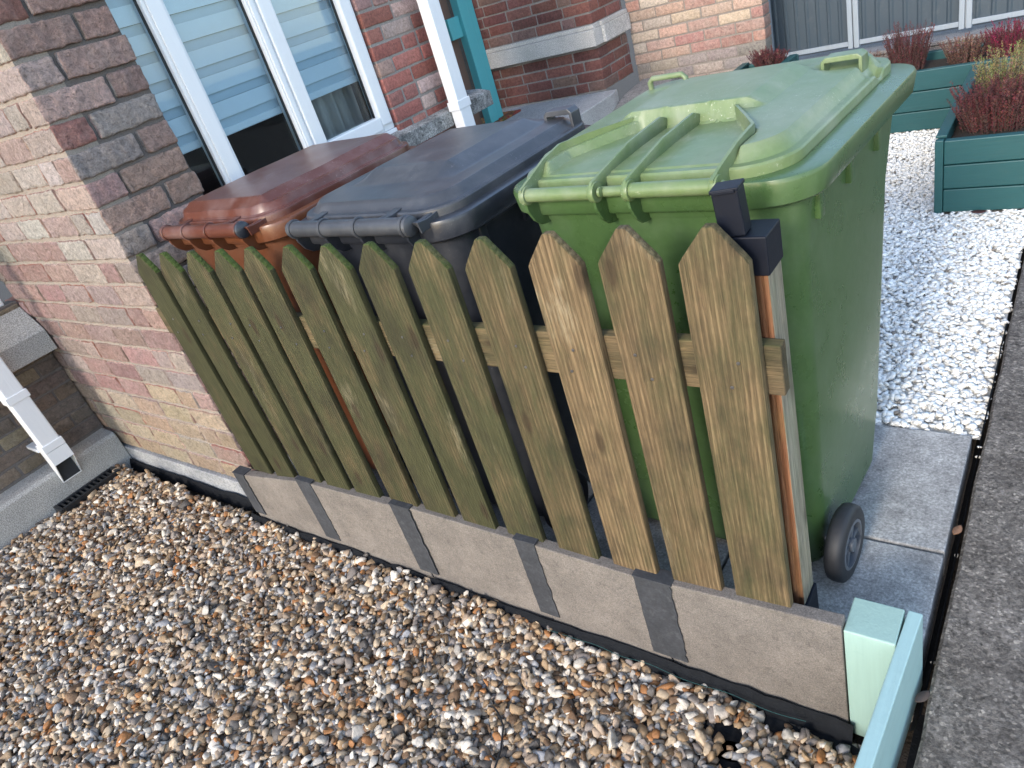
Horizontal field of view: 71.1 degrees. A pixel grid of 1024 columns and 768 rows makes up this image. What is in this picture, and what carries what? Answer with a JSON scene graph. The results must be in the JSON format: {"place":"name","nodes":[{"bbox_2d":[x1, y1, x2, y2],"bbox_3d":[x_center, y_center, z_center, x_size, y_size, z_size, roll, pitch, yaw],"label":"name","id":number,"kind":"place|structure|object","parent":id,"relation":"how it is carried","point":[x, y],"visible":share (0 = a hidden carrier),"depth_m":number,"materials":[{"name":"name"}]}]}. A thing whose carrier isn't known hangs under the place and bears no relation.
{"place":"outdoors","nodes":[
{"label":"outdoors","id":0,"kind":"place"},
{"bbox_2d":[0,464,861,767],"bbox_3d":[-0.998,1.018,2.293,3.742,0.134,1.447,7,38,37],"label":"gravel","id":1,"kind":"structure","parent":0,"point":[134,664],"depth_m":2.33,"materials":[{"name":"beige gravel"}]},
{"bbox_2d":[53,466,119,513],"bbox_3d":[-2.178,0.546,3.683,0.095,0.034,0.330,7,38,37],"label":"drain grate","id":2,"kind":"object","parent":1,"relation":"on","point":[73,500],"visible":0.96,"depth_m":3.66,"materials":[{"name":"black plastic"}]},
{"bbox_2d":[695,714,859,767],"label":"weed membrane","id":3,"kind":"object","parent":1,"relation":"on","point":[732,734],"visible":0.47,"depth_m":1.74,"materials":[{"name":"black fabric"}]},
{"bbox_2d":[0,0,1023,767],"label":"ground","id":4,"kind":"structure","parent":0,"point":[624,86],"depth_m":8.95,"materials":[{"name":"grey concrete"}]},
{"bbox_2d":[0,0,502,549],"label":"house","id":5,"kind":"structure","parent":4,"relation":"on","point":[128,128],"depth_m":3.02,"materials":[{"name":"brick"}]},
{"bbox_2d":[105,0,397,185],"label":"window","id":6,"kind":"structure","parent":5,"relation":"in","point":[178,64],"depth_m":2.93,"materials":[{"name":"white plastic"}]},
{"bbox_2d":[439,0,481,124],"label":"door","id":7,"kind":"structure","parent":5,"relation":"in","point":[444,7],"depth_m":4.89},
{"bbox_2d":[232,465,849,723],"bbox_3d":[-0.189,0.547,2.329,2.382,0.382,0.045,7,38,37],"label":"concrete edging","id":8,"kind":"object","parent":4,"relation":"on","point":[794,654],"visible":0.76,"depth_m":1.97,"materials":[{"name":"concrete"}]},
{"bbox_2d":[130,458,853,745],"bbox_3d":[-0.671,0.623,2.776,3.701,0.062,0.082,8,38,38],"label":"lining strip","id":9,"kind":"object","parent":8,"relation":"attached to","point":[824,724],"visible":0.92,"depth_m":2.00,"materials":[{"name":"black plastic"}]},
{"bbox_2d":[844,597,922,767],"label":"timber edging","id":10,"kind":"object","parent":4,"relation":"on","point":[884,651],"visible":0.93,"depth_m":1.49,"materials":[{"name":"teal wood"}]},
{"bbox_2d":[274,425,971,721],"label":"paving","id":11,"kind":"structure","parent":0,"point":[907,499],"depth_m":1.95,"materials":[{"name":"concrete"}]},
{"bbox_2d":[159,133,415,469],"bbox_3d":[-0.653,-0.275,2.795,0.694,1.152,0.783,8,39,39],"label":"wheelie bin","id":12,"kind":"object","parent":11,"relation":"on","point":[258,210],"visible":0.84,"depth_m":2.37,"materials":[{"name":"brown plastic"}]},
{"bbox_2d":[285,105,590,528],"bbox_3d":[-0.074,-0.191,2.331,0.694,1.147,0.782,9,39,40],"label":"wheelie bin","id":13,"kind":"object","parent":11,"relation":"on","point":[448,196],"visible":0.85,"depth_m":1.94,"materials":[{"name":"black plastic"}]},
{"bbox_2d":[136,178,818,608],"bbox_3d":[-0.316,0.040,2.093,2.238,1.131,0.131,7,38,37],"label":"picket fence","id":14,"kind":"object","parent":11,"relation":"on","point":[728,356],"visible":0.89,"depth_m":1.67,"materials":[{"name":"brown wood"}]},
{"bbox_2d":[513,48,916,582],"bbox_3d":[0.586,-0.177,1.914,0.736,1.169,0.802,10,40,40],"label":"wheelie bin","id":15,"kind":"object","parent":11,"relation":"on","point":[801,147],"visible":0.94,"depth_m":1.57,"materials":[{"name":"green plastic"}]},
{"bbox_2d":[906,714,924,767],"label":"gap floor","id":16,"kind":"structure","parent":0,"point":[915,743],"depth_m":1.55,"materials":[{"name":"black"}]},
{"bbox_2d":[875,128,1023,663],"bbox_3d":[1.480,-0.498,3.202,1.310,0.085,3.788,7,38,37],"label":"white gravel","id":17,"kind":"structure","parent":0,"point":[927,315],"depth_m":2.77,"materials":[{"name":"white gravel"}]},
{"bbox_2d":[625,0,772,80],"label":"brick wall","id":18,"kind":"structure","parent":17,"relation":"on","point":[692,38],"depth_m":4.90,"materials":[{"name":"beige brick"}]},
{"bbox_2d":[733,54,798,70],"bbox_3d":[1.639,-1.742,4.580,0.342,0.594,0.288,7,38,37],"label":"planter","id":19,"kind":"object","parent":17,"relation":"on","point":[789,58],"visible":0.14,"depth_m":4.43,"materials":[{"name":"wood"}]},
{"bbox_2d":[747,45,789,66],"bbox_3d":[1.580,-2.002,4.394,0.263,0.152,0.180,7,38,37],"label":"heather","id":20,"kind":"object","parent":19,"relation":"in","point":[767,57],"visible":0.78,"depth_m":4.37,"materials":[{"name":"red plant"}]},
{"bbox_2d":[888,42,1022,132],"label":"planter","id":21,"kind":"object","parent":17,"relation":"on","point":[925,105],"visible":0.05,"depth_m":4.24,"materials":[{"name":"wood"}]},
{"bbox_2d":[882,20,934,69],"bbox_3d":[2.375,-2.034,4.319,0.285,0.300,0.270,7,38,37],"label":"heather","id":22,"kind":"object","parent":21,"relation":"on","point":[915,56],"visible":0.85,"depth_m":4.30,"materials":[{"name":"red plant"}]},
{"bbox_2d":[937,30,995,64],"bbox_3d":[2.638,-1.955,4.169,0.209,0.171,0.260,-37,34,-30],"label":"heather","id":23,"kind":"object","parent":21,"relation":"on","point":[967,50],"visible":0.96,"depth_m":4.17,"materials":[{"name":"red plant"}]},
{"bbox_2d":[980,17,1023,58],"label":"heather","id":24,"kind":"object","parent":21,"relation":"on","point":[1004,34],"visible":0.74,"depth_m":4.04,"materials":[{"name":"red plant"}]},
{"bbox_2d":[970,210,986,212],"bbox_3d":[2.104,-0.777,3.228,0.071,0.005,0.030,1,42,20],"label":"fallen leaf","id":25,"kind":"object","parent":17,"relation":"on","point":[978,211],"visible":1,"depth_m":3.23,"materials":[{"name":"brown plant"}]},
{"bbox_2d":[934,59,1023,213],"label":"planter","id":26,"kind":"object","parent":17,"relation":"on","point":[978,170],"visible":0.53,"depth_m":3.21,"materials":[{"name":"wood"}]},
{"bbox_2d":[946,72,1023,134],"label":"heather","id":27,"kind":"object","parent":26,"relation":"on","point":[994,108],"visible":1,"depth_m":3.24,"materials":[{"name":"red plant"}]},
{"bbox_2d":[972,38,1023,94],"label":"heather","id":28,"kind":"object","parent":26,"relation":"on","point":[1014,63],"visible":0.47,"depth_m":3.43,"materials":[{"name":"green plant"}]},
{"bbox_2d":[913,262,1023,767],"bbox_3d":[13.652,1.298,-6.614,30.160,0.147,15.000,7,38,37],"label":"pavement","id":29,"kind":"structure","parent":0,"point":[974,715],"depth_m":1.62,"materials":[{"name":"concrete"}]},
{"bbox_2d":[799,17,1023,59],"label":"wall","id":30,"kind":"structure","parent":29,"relation":"on","point":[941,37],"depth_m":4.50,"materials":[{"name":"white paint"}]},
{"bbox_2d":[768,0,1023,57],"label":"metal fence","id":31,"kind":"object","parent":30,"relation":"on","point":[800,25],"visible":0.81,"depth_m":4.67,"materials":[{"name":"grey metal"}]},
{"bbox_2d":[914,255,1023,714],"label":"paving bed","id":32,"kind":"object","parent":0,"point":[965,522],"depth_m":1.96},
{"bbox_2d":[502,78,678,124],"bbox_3d":[0.017,-1.560,5.239,2.000,0.692,1.625,7,38,37],"label":"porch step","id":33,"kind":"object","parent":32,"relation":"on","point":[594,107],"visible":0.12,"depth_m":4.92,"materials":[{"name":"concrete"}]},
{"bbox_2d":[481,109,520,123],"bbox_3d":[-0.230,-1.929,5.275,0.496,0.016,0.359,7,38,37],"label":"doormat","id":34,"kind":"object","parent":33,"relation":"on","point":[506,115],"visible":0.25,"depth_m":5.19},
{"bbox_2d":[446,0,632,117],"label":"brick wall","id":35,"kind":"structure","parent":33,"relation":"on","point":[540,50],"depth_m":5.06,"materials":[{"name":"red brick"}]},
{"bbox_2d":[910,248,1023,730],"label":"liner","id":36,"kind":"object","parent":32,"relation":"on","point":[938,624],"visible":0.81,"depth_m":1.83,"materials":[{"name":"black plastic"}]},
{"bbox_2d":[915,691,929,701],"bbox_3d":[0.867,0.660,1.512,0.046,0.004,0.020,-23,37,-20],"label":"fallen leaf","id":37,"kind":"object","parent":36,"relation":"on","point":[922,696],"visible":1,"depth_m":1.51,"materials":[{"name":"brown plant"}]},
{"bbox_2d":[952,525,961,534],"bbox_3d":[1.148,0.376,1.845,0.046,0.004,0.020,-29,39,-30],"label":"fallen leaf","id":38,"kind":"object","parent":36,"relation":"on","point":[957,529],"visible":1,"depth_m":1.84,"materials":[{"name":"brown plant"}]}
]}

